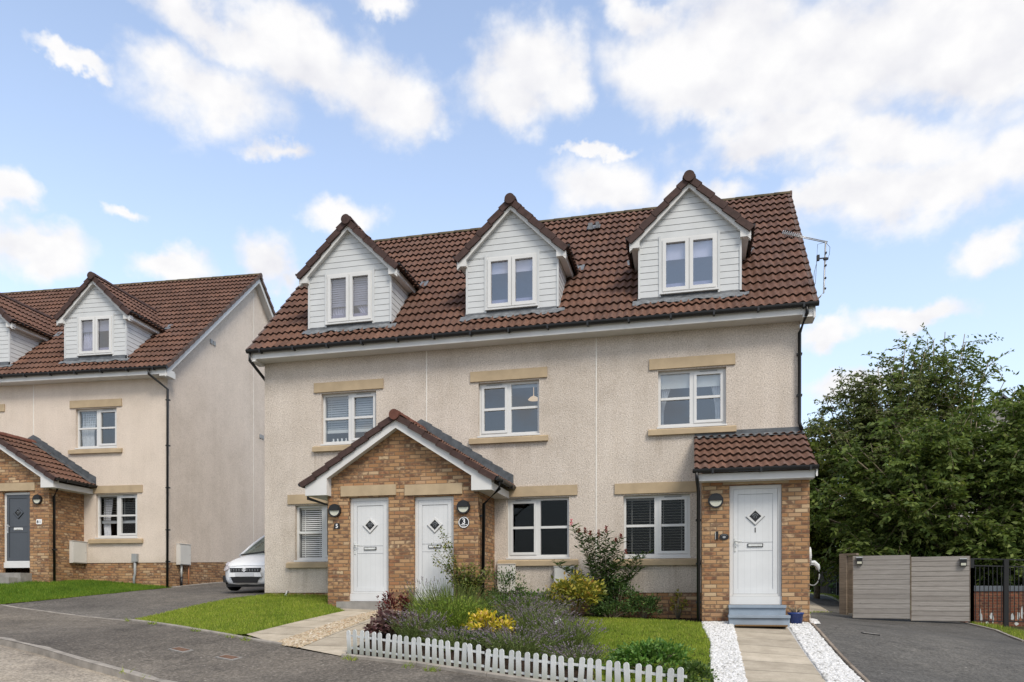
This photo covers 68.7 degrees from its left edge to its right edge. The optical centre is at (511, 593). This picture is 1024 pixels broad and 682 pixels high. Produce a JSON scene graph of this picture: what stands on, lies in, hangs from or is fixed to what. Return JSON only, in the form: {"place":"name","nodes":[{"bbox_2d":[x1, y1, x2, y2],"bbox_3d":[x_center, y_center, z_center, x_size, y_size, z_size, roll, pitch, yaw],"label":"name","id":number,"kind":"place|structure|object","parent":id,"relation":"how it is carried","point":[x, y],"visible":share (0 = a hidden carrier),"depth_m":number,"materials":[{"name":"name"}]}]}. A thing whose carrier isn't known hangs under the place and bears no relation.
{"place":"outdoors","nodes":[
{"label":"outdoors","id":0,"kind":"place"},
{"bbox_2d":[0,645,129,681],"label":"road","id":1,"kind":"structure","parent":0,"point":[17,665],"depth_m":10.24,"materials":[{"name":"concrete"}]},
{"bbox_2d":[0,579,169,603],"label":"lawn","id":2,"kind":"structure","parent":0,"point":[57,592],"depth_m":19.09,"materials":[{"name":"green plant"}]},
{"bbox_2d":[3,583,264,619],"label":"driveway","id":3,"kind":"structure","parent":0,"point":[133,604],"depth_m":17.77,"materials":[{"name":"grey asphalt"}]},
{"bbox_2d":[223,535,264,590],"bbox_3d":[-6.184,-0.885,20.541,1.866,1.483,3.795,0,3,13],"label":"parked car","id":4,"kind":"object","parent":3,"relation":"on","point":[247,570],"visible":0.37,"depth_m":18.86,"materials":[{"name":"white paint"}]},
{"bbox_2d":[136,594,343,634],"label":"lawn","id":5,"kind":"structure","parent":0,"point":[253,619],"depth_m":14.21,"materials":[{"name":"green plant"}]},
{"bbox_2d":[262,593,327,597],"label":"edge weeds","id":6,"kind":"object","parent":5,"relation":"on","point":[295,595],"visible":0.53,"depth_m":17.00,"materials":[{"name":"green plant"}]},
{"bbox_2d":[0,605,518,681],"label":"pavement","id":7,"kind":"structure","parent":0,"point":[141,647],"depth_m":10.89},
{"bbox_2d":[168,647,193,652],"bbox_3d":[-4.984,0.860,11.281,0.380,0.061,0.180,6,11,35],"label":"access cover","id":8,"kind":"object","parent":7,"relation":"on","point":[180,649],"visible":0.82,"depth_m":11.24,"materials":[{"name":"brown metal"}]},
{"bbox_2d":[124,617,250,640],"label":"edge weeds","id":9,"kind":"object","parent":7,"relation":"on","point":[245,639],"visible":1,"depth_m":12.73,"materials":[{"name":"green plant"}]},
{"bbox_2d":[215,654,242,660],"bbox_3d":[-4.061,0.932,10.752,0.380,0.061,0.180,4,11,33],"label":"access cover","id":10,"kind":"object","parent":7,"relation":"on","point":[228,657],"visible":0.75,"depth_m":10.70,"materials":[{"name":"brown metal"}]},
{"bbox_2d":[340,655,440,671],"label":"edge weeds","id":11,"kind":"object","parent":7,"relation":"on","point":[405,666],"visible":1,"depth_m":9.80,"materials":[{"name":"green plant"}]},
{"bbox_2d":[248,608,374,640],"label":"path","id":12,"kind":"structure","parent":0,"point":[278,633],"depth_m":12.99,"materials":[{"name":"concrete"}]},
{"bbox_2d":[301,611,409,655],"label":"path","id":13,"kind":"structure","parent":0,"point":[335,643],"depth_m":11.55,"materials":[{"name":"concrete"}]},
{"bbox_2d":[276,610,396,647],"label":"pebbles","id":14,"kind":"object","parent":13,"relation":"on","point":[302,639],"visible":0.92,"depth_m":12.34,"materials":[{"name":"beige gravel"}]},
{"bbox_2d":[0,0,1023,541],"label":"sky","id":15,"kind":"structure","parent":0,"point":[141,140],"materials":[{"name":"blue"}]},
{"bbox_2d":[6,590,1023,656],"bbox_3d":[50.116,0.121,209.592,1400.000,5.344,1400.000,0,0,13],"label":"ground","id":16,"kind":"structure","parent":0,"point":[1017,627],"depth_m":18.26,"materials":[{"name":"grey asphalt"}]},
{"bbox_2d":[0,604,124,620],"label":"pavement edging","id":17,"kind":"object","parent":16,"relation":"on","point":[61,613],"visible":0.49,"depth_m":15.98,"materials":[{"name":"concrete"}]},
{"bbox_2d":[0,637,176,681],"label":"road kerb","id":18,"kind":"structure","parent":16,"relation":"on","point":[135,676],"depth_m":10.52,"materials":[{"name":"concrete"}]},
{"bbox_2d":[0,271,274,589],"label":"terraced house","id":19,"kind":"structure","parent":16,"relation":"on","point":[132,418],"depth_m":21.96,"materials":[{"name":"paint"}]},
{"bbox_2d":[4,492,29,567],"bbox_3d":[-13.694,-1.765,20.793,0.880,2.090,0.135,0,0,10],"label":"door","id":20,"kind":"structure","parent":19,"relation":"in","point":[17,505],"depth_m":20.80,"materials":[{"name":"grey plastic"}]},
{"bbox_2d":[32,494,42,503],"bbox_3d":[-13.025,-2.590,20.553,0.270,0.270,0.084,0,0,10],"label":"wall lamp","id":21,"kind":"object","parent":19,"relation":"attached to","point":[37,499],"visible":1,"depth_m":20.53,"materials":[{"name":"black plastic"}]},
{"bbox_2d":[69,540,86,563],"bbox_3d":[-12.458,-1.198,21.539,0.120,0.635,0.576,0,0,10],"label":"meter box","id":22,"kind":"object","parent":19,"relation":"attached to","point":[77,551],"visible":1,"depth_m":21.45,"materials":[{"name":"white plastic"}]},
{"bbox_2d":[73,542,86,562],"bbox_3d":[-12.412,-1.190,21.532,0.011,0.580,0.524,0,0,10],"label":"door","id":23,"kind":"structure","parent":22,"relation":"in","point":[79,548],"depth_m":21.54,"materials":[{"name":"white plastic"}]},
{"bbox_2d":[68,398,122,453],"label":"window","id":24,"kind":"structure","parent":19,"relation":"in","point":[97,428],"depth_m":21.88,"materials":[{"name":"white plastic"}]},
{"bbox_2d":[88,485,142,543],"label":"window","id":25,"kind":"structure","parent":19,"relation":"in","point":[117,513],"depth_m":21.80,"materials":[{"name":"white plastic"}]},
{"bbox_2d":[131,554,138,583],"bbox_3d":[-10.824,-0.660,21.518,0.160,0.980,0.100,0,0,10],"label":"service conduit","id":26,"kind":"object","parent":19,"relation":"attached to","point":[134,558],"visible":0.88,"depth_m":21.48,"materials":[{"name":"white plastic"}]},
{"bbox_2d":[176,543,190,564],"bbox_3d":[-9.654,-1.157,22.051,0.140,0.615,0.556,0,0,10],"label":"meter box","id":27,"kind":"object","parent":19,"relation":"attached to","point":[183,554],"visible":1,"depth_m":21.93,"materials":[{"name":"white plastic"}]},
{"bbox_2d":[180,545,190,564],"bbox_3d":[-9.598,-1.150,22.042,0.011,0.560,0.504,0,0,10],"label":"door","id":28,"kind":"structure","parent":27,"relation":"in","point":[185,550],"depth_m":22.03,"materials":[{"name":"white plastic"}]},
{"bbox_2d":[172,582,224,587],"bbox_3d":[-8.916,-0.427,25.817,0.078,0.704,8.992,0,0,10],"label":"driveway edging","id":29,"kind":"object","parent":16,"relation":"on","point":[196,584],"visible":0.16,"depth_m":22.47,"materials":[{"name":"concrete"}]},
{"bbox_2d":[128,619,282,645],"bbox_3d":[-5.482,0.688,12.965,4.959,0.405,0.135,0,0,38],"label":"pavement edging","id":30,"kind":"object","parent":16,"relation":"on","point":[222,633],"visible":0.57,"depth_m":12.53,"materials":[{"name":"concrete"}]},
{"bbox_2d":[341,653,557,681],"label":"pavement edging","id":31,"kind":"object","parent":16,"relation":"on","point":[465,670],"visible":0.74,"depth_m":9.57,"materials":[{"name":"concrete"}]},
{"bbox_2d":[351,610,708,681],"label":"flower bed","id":32,"kind":"object","parent":16,"relation":"on","point":[576,670],"visible":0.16,"depth_m":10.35,"materials":[{"name":"soil"}]},
{"bbox_2d":[370,589,415,618],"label":"red shrub","id":33,"kind":"object","parent":32,"relation":"on","point":[394,605],"visible":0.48,"depth_m":12.52,"materials":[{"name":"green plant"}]},
{"bbox_2d":[363,609,425,637],"bbox_3d":[-1.864,0.472,11.827,1.030,0.508,1.008,0,0,-6],"label":"heuchera","id":34,"kind":"object","parent":32,"relation":"on","point":[379,623],"visible":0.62,"depth_m":11.58,"materials":[{"name":"purple plant"}]},
{"bbox_2d":[384,608,454,642],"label":"lavender","id":35,"kind":"object","parent":32,"relation":"on","point":[413,630],"visible":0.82,"depth_m":11.30,"materials":[{"name":"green plant"}]},
{"bbox_2d":[401,576,446,614],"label":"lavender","id":36,"kind":"object","parent":32,"relation":"on","point":[410,590],"visible":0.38,"depth_m":13.14,"materials":[{"name":"green plant"}]},
{"bbox_2d":[391,578,509,632],"bbox_3d":[-0.988,0.179,12.329,2.017,0.944,1.483,0,0,13],"label":"rosemary","id":37,"kind":"object","parent":32,"relation":"on","point":[442,603],"visible":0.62,"depth_m":12.11,"materials":[{"name":"green plant"}]},
{"bbox_2d":[410,625,500,651],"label":"lavender","id":38,"kind":"object","parent":32,"relation":"on","point":[445,636],"visible":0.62,"depth_m":10.70,"materials":[{"name":"green plant"}]},
{"bbox_2d":[431,526,494,610],"bbox_3d":[-0.936,-0.469,14.630,1.313,1.714,0.480,0,0,13],"label":"shrub","id":39,"kind":"object","parent":32,"relation":"on","point":[458,579],"visible":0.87,"depth_m":14.61,"materials":[{"name":"green plant"}]},
{"bbox_2d":[448,627,514,646],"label":"dark shrub","id":40,"kind":"object","parent":32,"relation":"on","point":[482,633],"visible":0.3,"depth_m":10.81,"materials":[{"name":"green plant"}]},
{"bbox_2d":[460,608,515,643],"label":"golden shrub","id":41,"kind":"object","parent":32,"relation":"on","point":[482,615],"visible":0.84,"depth_m":11.22,"materials":[{"name":"yellow plant"}]},
{"bbox_2d":[471,591,535,619],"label":"ground cover plant","id":42,"kind":"object","parent":32,"relation":"on","point":[505,598],"visible":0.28,"depth_m":13.55,"materials":[{"name":"green plant"}]},
{"bbox_2d":[484,565,530,610],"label":"green shrub","id":43,"kind":"object","parent":32,"relation":"on","point":[509,580],"visible":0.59,"depth_m":15.09,"materials":[{"name":"green plant"}]},
{"bbox_2d":[346,629,686,681],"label":"picket fence","id":44,"kind":"object","parent":32,"relation":"on","point":[589,665],"visible":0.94,"depth_m":9.23,"materials":[{"name":"paint"}]},
{"bbox_2d":[464,623,575,658],"bbox_3d":[0.105,0.633,10.315,1.560,0.506,1.001,0,0,13],"label":"lavender","id":45,"kind":"object","parent":32,"relation":"on","point":[531,643],"visible":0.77,"depth_m":10.20,"materials":[{"name":"green plant"}]},
{"bbox_2d":[490,595,576,626],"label":"lavender","id":46,"kind":"object","parent":32,"relation":"on","point":[513,607],"visible":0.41,"depth_m":12.84,"materials":[{"name":"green plant"}]},
{"bbox_2d":[490,589,583,618],"bbox_3d":[0.423,0.186,14.026,1.920,0.604,1.348,0,0,13],"label":"lavender","id":47,"kind":"object","parent":32,"relation":"on","point":[539,598],"visible":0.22,"depth_m":13.84,"materials":[{"name":"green plant"}]},
{"bbox_2d":[502,588,573,609],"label":"ground cover plant","id":48,"kind":"object","parent":32,"relation":"on","point":[534,592],"visible":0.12,"depth_m":15.23,"materials":[{"name":"green plant"}]},
{"bbox_2d":[495,604,584,638],"bbox_3d":[0.413,0.429,11.597,1.378,0.574,1.178,0,0,13],"label":"lavender","id":49,"kind":"object","parent":32,"relation":"on","point":[529,618],"visible":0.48,"depth_m":11.51,"materials":[{"name":"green plant"}]},
{"bbox_2d":[526,614,608,651],"bbox_3d":[0.769,0.548,10.752,1.259,0.548,1.072,0,0,13],"label":"lavender","id":50,"kind":"object","parent":32,"relation":"on","point":[577,636],"visible":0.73,"depth_m":10.63,"materials":[{"name":"green plant"}]},
{"bbox_2d":[539,640,617,669],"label":"lavender","id":51,"kind":"object","parent":32,"relation":"on","point":[586,654],"visible":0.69,"depth_m":9.60,"materials":[{"name":"green plant"}]},
{"bbox_2d":[552,518,653,616],"bbox_3d":[1.806,-0.518,14.980,2.058,1.988,0.612,0,0,13],"label":"pink flowered shrub","id":52,"kind":"object","parent":32,"relation":"on","point":[604,571],"visible":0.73,"depth_m":14.93,"materials":[{"name":"green plant"}]},
{"bbox_2d":[584,597,637,617],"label":"shrub","id":53,"kind":"object","parent":32,"relation":"on","point":[599,610],"visible":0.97,"depth_m":14.62,"materials":[{"name":"green plant"}]},
{"bbox_2d":[591,575,641,616],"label":"dark shrub","id":54,"kind":"object","parent":32,"relation":"on","point":[623,588],"visible":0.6,"depth_m":14.82,"materials":[{"name":"green plant"}]},
{"bbox_2d":[623,592,662,618],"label":"round shrub","id":55,"kind":"object","parent":32,"relation":"on","point":[649,603],"visible":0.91,"depth_m":14.78,"materials":[{"name":"green plant"}]},
{"bbox_2d":[669,589,687,618],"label":"shrub","id":56,"kind":"object","parent":32,"relation":"on","point":[678,607],"visible":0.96,"depth_m":14.83,"materials":[{"name":"green plant"}]},
{"bbox_2d":[245,170,818,626],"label":"terraced house","id":57,"kind":"structure","parent":16,"relation":"on","point":[521,380],"depth_m":15.51,"materials":[{"name":"paint"}]},
{"bbox_2d":[286,494,327,567],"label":"window","id":58,"kind":"structure","parent":57,"relation":"in","point":[312,521],"depth_m":17.18,"materials":[{"name":"white plastic"}]},
{"bbox_2d":[328,504,340,516],"bbox_3d":[-3.655,-1.715,15.436,0.270,0.270,0.084,0,0,13],"label":"wall lamp","id":59,"kind":"object","parent":57,"relation":"attached to","point":[334,510],"visible":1,"depth_m":15.41,"materials":[{"name":"black plastic"}]},
{"bbox_2d":[312,378,383,451],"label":"window","id":60,"kind":"structure","parent":57,"relation":"in","point":[346,417],"depth_m":16.93,"materials":[{"name":"white plastic"}]},
{"bbox_2d":[350,497,387,600],"bbox_3d":[-2.912,-0.910,15.386,0.886,2.120,0.135,0,0,13],"label":"door","id":61,"kind":"structure","parent":57,"relation":"in","point":[369,516],"depth_m":15.39,"materials":[{"name":"white plastic"}]},
{"bbox_2d":[415,496,453,599],"bbox_3d":[-1.550,-0.910,15.061,0.856,2.080,0.135,0,0,13],"label":"door","id":62,"kind":"structure","parent":57,"relation":"in","point":[431,513],"depth_m":15.08,"materials":[{"name":"white plastic"}]},
{"bbox_2d":[457,500,469,513],"bbox_3d":[-0.961,-1.715,14.792,0.270,0.270,0.084,0,0,13],"label":"wall lamp","id":63,"kind":"object","parent":57,"relation":"attached to","point":[463,506],"visible":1,"depth_m":14.77,"materials":[{"name":"black plastic"}]},
{"bbox_2d":[458,516,469,527],"bbox_3d":[-0.953,-1.415,14.829,0.230,0.230,0.017,0,0,13],"label":"number plaque","id":64,"kind":"object","parent":57,"relation":"attached to","point":[463,522],"visible":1,"depth_m":14.82,"materials":[{"name":"white plastic"}]},
{"bbox_2d":[497,564,515,592],"bbox_3d":[-0.114,-0.328,15.865,0.396,0.615,0.160,0,0,13],"label":"meter box","id":65,"kind":"object","parent":57,"relation":"attached to","point":[504,566],"visible":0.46,"depth_m":15.80,"materials":[{"name":"white plastic"}]},
{"bbox_2d":[498,565,513,591],"bbox_3d":[-0.129,-0.320,15.801,0.344,0.560,0.011,0,0,13],"label":"door","id":66,"kind":"structure","parent":65,"relation":"in","point":[507,567],"depth_m":15.80,"materials":[{"name":"white plastic"}]},
{"bbox_2d":[469,367,547,444],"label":"window","id":67,"kind":"structure","parent":57,"relation":"in","point":[511,408],"depth_m":16.10,"materials":[{"name":"white plastic"}]},
{"bbox_2d":[497,485,577,565],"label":"window","id":68,"kind":"structure","parent":57,"relation":"in","point":[537,527],"depth_m":16.02,"materials":[{"name":"white plastic"}]},
{"bbox_2d":[554,566,574,588],"bbox_3d":[1.093,-0.292,15.577,0.436,0.565,0.160,0,0,13],"label":"meter box","id":69,"kind":"object","parent":57,"relation":"attached to","point":[559,573],"visible":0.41,"depth_m":15.53,"materials":[{"name":"white plastic"}]},
{"bbox_2d":[555,568,572,582],"bbox_3d":[1.077,-0.285,15.512,0.384,0.510,0.011,0,0,13],"label":"door","id":70,"kind":"structure","parent":69,"relation":"in","point":[559,573],"depth_m":15.52,"materials":[{"name":"white plastic"}]},
{"bbox_2d":[613,481,696,565],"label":"window","id":71,"kind":"structure","parent":57,"relation":"in","point":[660,524],"depth_m":15.36,"materials":[{"name":"white plastic"}]},
{"bbox_2d":[648,353,736,435],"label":"window","id":72,"kind":"structure","parent":57,"relation":"in","point":[695,399],"depth_m":15.16,"materials":[{"name":"white plastic"}]},
{"bbox_2d":[708,493,722,507],"bbox_3d":[3.717,-1.700,13.674,0.270,0.270,0.084,0,0,13],"label":"wall lamp","id":73,"kind":"object","parent":57,"relation":"attached to","point":[715,500],"visible":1,"depth_m":13.65,"materials":[{"name":"black plastic"}]},
{"bbox_2d":[730,484,781,604],"bbox_3d":[4.425,-0.890,13.632,0.920,2.170,0.135,0,0,13],"label":"door","id":74,"kind":"structure","parent":57,"relation":"in","point":[755,510],"depth_m":13.63,"materials":[{"name":"white plastic"}]},
{"bbox_2d":[782,230,829,297],"bbox_3d":[5.606,-6.260,14.335,0.905,1.344,0.226,0,0,0],"label":"tv aerial","id":75,"kind":"object","parent":57,"relation":"attached to","point":[824,258],"visible":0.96,"depth_m":14.29,"materials":[{"name":"metal"}]},
{"bbox_2d":[810,547,819,585],"bbox_3d":[5.745,-0.300,14.409,0.332,1.200,0.380,0,0,13],"label":"car charger","id":76,"kind":"object","parent":57,"relation":"attached to","point":[816,564],"visible":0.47,"depth_m":14.32,"materials":[{"name":"white plastic"}]},
{"bbox_2d":[787,622,863,681],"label":"stone chips","id":77,"kind":"object","parent":16,"relation":"on","point":[828,662],"visible":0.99,"depth_m":10.33,"materials":[{"name":"white gravel"}]},
{"bbox_2d":[787,612,803,623],"bbox_3d":[4.997,0.430,13.200,0.280,0.206,0.280,0,0,13],"label":"plant pot","id":78,"kind":"object","parent":77,"relation":"on","point":[796,617],"visible":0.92,"depth_m":13.10,"materials":[{"name":"blue ceramic"}]},
{"bbox_2d":[786,606,801,611],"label":"dead plant","id":79,"kind":"object","parent":78,"relation":"in","point":[793,610],"visible":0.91,"depth_m":13.17,"materials":[{"name":"brown plant"}]},
{"bbox_2d":[803,425,877,598],"bbox_3d":[11.034,-3.062,27.045,5.668,6.838,3.993,0,0,2],"label":"broadleaf tree","id":80,"kind":"object","parent":16,"relation":"on","point":[818,548],"visible":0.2,"depth_m":26.25,"materials":[{"name":"green plant"}]},
{"bbox_2d":[811,623,869,681],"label":"path edging","id":81,"kind":"object","parent":16,"relation":"on","point":[845,660],"visible":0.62,"depth_m":10.44,"materials":[{"name":"beige concrete"}]},
{"bbox_2d":[810,471,976,586],"bbox_3d":[12.062,-1.941,24.635,6.109,4.996,3.913,0,0,13],"label":"broadleaf tree","id":82,"kind":"object","parent":16,"relation":"on","point":[844,515],"visible":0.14,"depth_m":24.87,"materials":[{"name":"green plant"}]},
{"bbox_2d":[819,566,973,622],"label":"metal railings","id":83,"kind":"object","parent":16,"relation":"on","point":[825,589],"visible":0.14,"depth_m":30.04,"materials":[{"name":"black metal"}]},
{"bbox_2d":[803,331,996,502],"bbox_3d":[12.933,-4.316,25.584,6.692,9.740,4.604,0,0,13],"label":"birch tree","id":84,"kind":"object","parent":16,"relation":"on","point":[866,410],"visible":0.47,"depth_m":25.38,"materials":[{"name":"green plant"}]},
{"bbox_2d":[810,381,1023,585],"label":"cherry tree","id":85,"kind":"object","parent":16,"relation":"on","point":[998,473],"visible":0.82,"depth_m":22.44,"materials":[{"name":"green plant"}]},
{"bbox_2d":[828,522,1022,611],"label":"undergrowth","id":86,"kind":"object","parent":16,"relation":"on","point":[916,550],"visible":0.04,"depth_m":22.82,"materials":[{"name":"green plant"}]},
{"bbox_2d":[862,322,1018,510],"bbox_3d":[15.384,-4.372,25.734,6.596,10.250,4.184,0,0,13],"label":"cherry tree","id":87,"kind":"object","parent":16,"relation":"on","point":[943,362],"visible":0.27,"depth_m":25.50,"materials":[{"name":"green plant"}]},
{"bbox_2d":[949,394,1008,516],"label":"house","id":88,"kind":"structure","parent":16,"relation":"on","point":[1003,396],"depth_m":40.93,"materials":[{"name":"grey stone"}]},
{"bbox_2d":[960,586,1023,626],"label":"brick wall","id":89,"kind":"structure","parent":16,"relation":"on","point":[1020,624],"depth_m":20.55,"materials":[{"name":"red brick"}]},
{"bbox_2d":[960,385,1023,585],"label":"cherry tree","id":90,"kind":"object","parent":16,"relation":"on","point":[1020,497],"visible":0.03,"depth_m":23.14,"materials":[{"name":"green plant"}]},
{"bbox_2d":[965,622,1023,641],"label":"driveway edging","id":91,"kind":"object","parent":16,"relation":"on","point":[1008,635],"visible":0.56,"depth_m":17.83,"materials":[{"name":"concrete"}]},
{"bbox_2d":[969,558,1023,627],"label":"metal railings","id":92,"kind":"object","parent":16,"relation":"on","point":[1005,566],"visible":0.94,"depth_m":19.69,"materials":[{"name":"black metal"}]},
{"bbox_2d":[551,615,712,681],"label":"lawn","id":93,"kind":"structure","parent":0,"point":[678,639],"depth_m":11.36,"materials":[{"name":"green plant"}]},
{"bbox_2d":[545,566,607,617],"bbox_3d":[1.162,-0.016,14.272,1.299,1.074,1.207,0,0,13],"label":"speckled shrub","id":94,"kind":"object","parent":93,"relation":"on","point":[582,588],"visible":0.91,"depth_m":14.07,"materials":[{"name":"yellow plant"}]},
{"bbox_2d":[601,636,695,674],"bbox_3d":[1.646,0.778,9.185,1.094,0.519,0.994,0,0,44],"label":"box shrub","id":95,"kind":"object","parent":93,"relation":"on","point":[643,653],"visible":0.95,"depth_m":9.09,"materials":[{"name":"green plant"}]},
{"bbox_2d":[662,659,719,681],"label":"box shrub","id":96,"kind":"object","parent":93,"relation":"on","point":[689,667],"visible":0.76,"depth_m":8.34,"materials":[{"name":"green plant"}]},
{"bbox_2d":[734,626,824,681],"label":"path","id":97,"kind":"structure","parent":0,"point":[773,654],"depth_m":10.22,"materials":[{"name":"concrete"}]},
{"bbox_2d":[734,625,787,626],"bbox_3d":[4.242,0.551,12.795,0.840,0.026,0.400,0,-5,13],"label":"doormat","id":98,"kind":"object","parent":97,"relation":"on","point":[761,625],"visible":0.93,"depth_m":12.63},
{"bbox_2d":[810,601,829,617],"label":"path","id":99,"kind":"structure","parent":0,"point":[814,606],"depth_m":23.04,"materials":[{"name":"concrete"}]},
{"bbox_2d":[810,594,1023,681],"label":"driveway","id":100,"kind":"structure","parent":0,"point":[902,650],"depth_m":11.85,"materials":[{"name":"grey asphalt"}]},
{"bbox_2d":[810,592,838,601],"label":"edge weeds","id":101,"kind":"object","parent":100,"relation":"on","point":[833,595],"visible":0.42,"depth_m":28.75,"materials":[{"name":"green plant"}]},
{"bbox_2d":[839,553,858,614],"bbox_3d":[9.709,-0.280,21.595,0.125,1.760,0.530,0,0,-35],"label":"timber fence","id":102,"kind":"object","parent":100,"relation":"on","point":[845,583],"visible":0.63,"depth_m":21.62,"materials":[{"name":"brown wood"}]},
{"bbox_2d":[853,555,910,618],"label":"timber gate","id":103,"kind":"structure","parent":100,"relation":"on","point":[870,600],"depth_m":20.21,"materials":[{"name":"grey wood"}]},
{"bbox_2d":[911,556,969,621],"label":"timber gate","id":104,"kind":"structure","parent":100,"relation":"on","point":[943,594],"depth_m":19.65,"materials":[{"name":"grey wood"}]},
{"bbox_2d":[960,558,966,565],"bbox_3d":[11.687,-0.823,19.403,0.160,0.206,0.064,0,0,24],"label":"solar light","id":105,"kind":"object","parent":104,"relation":"attached to","point":[963,561],"visible":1,"depth_m":19.38,"materials":[{"name":"black plastic"}]},
{"bbox_2d":[970,621,1023,639],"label":"edge weeds","id":106,"kind":"object","parent":100,"relation":"on","point":[1015,632],"visible":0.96,"depth_m":18.09,"materials":[{"name":"green plant"}]},
{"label":"gravel bed","id":107,"kind":"structure","parent":0,"visible":0},
{"bbox_2d":[701,621,747,681],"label":"stone chips","id":108,"kind":"object","parent":107,"relation":"on","point":[727,664],"visible":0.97,"depth_m":10.36,"materials":[{"name":"white gravel"}]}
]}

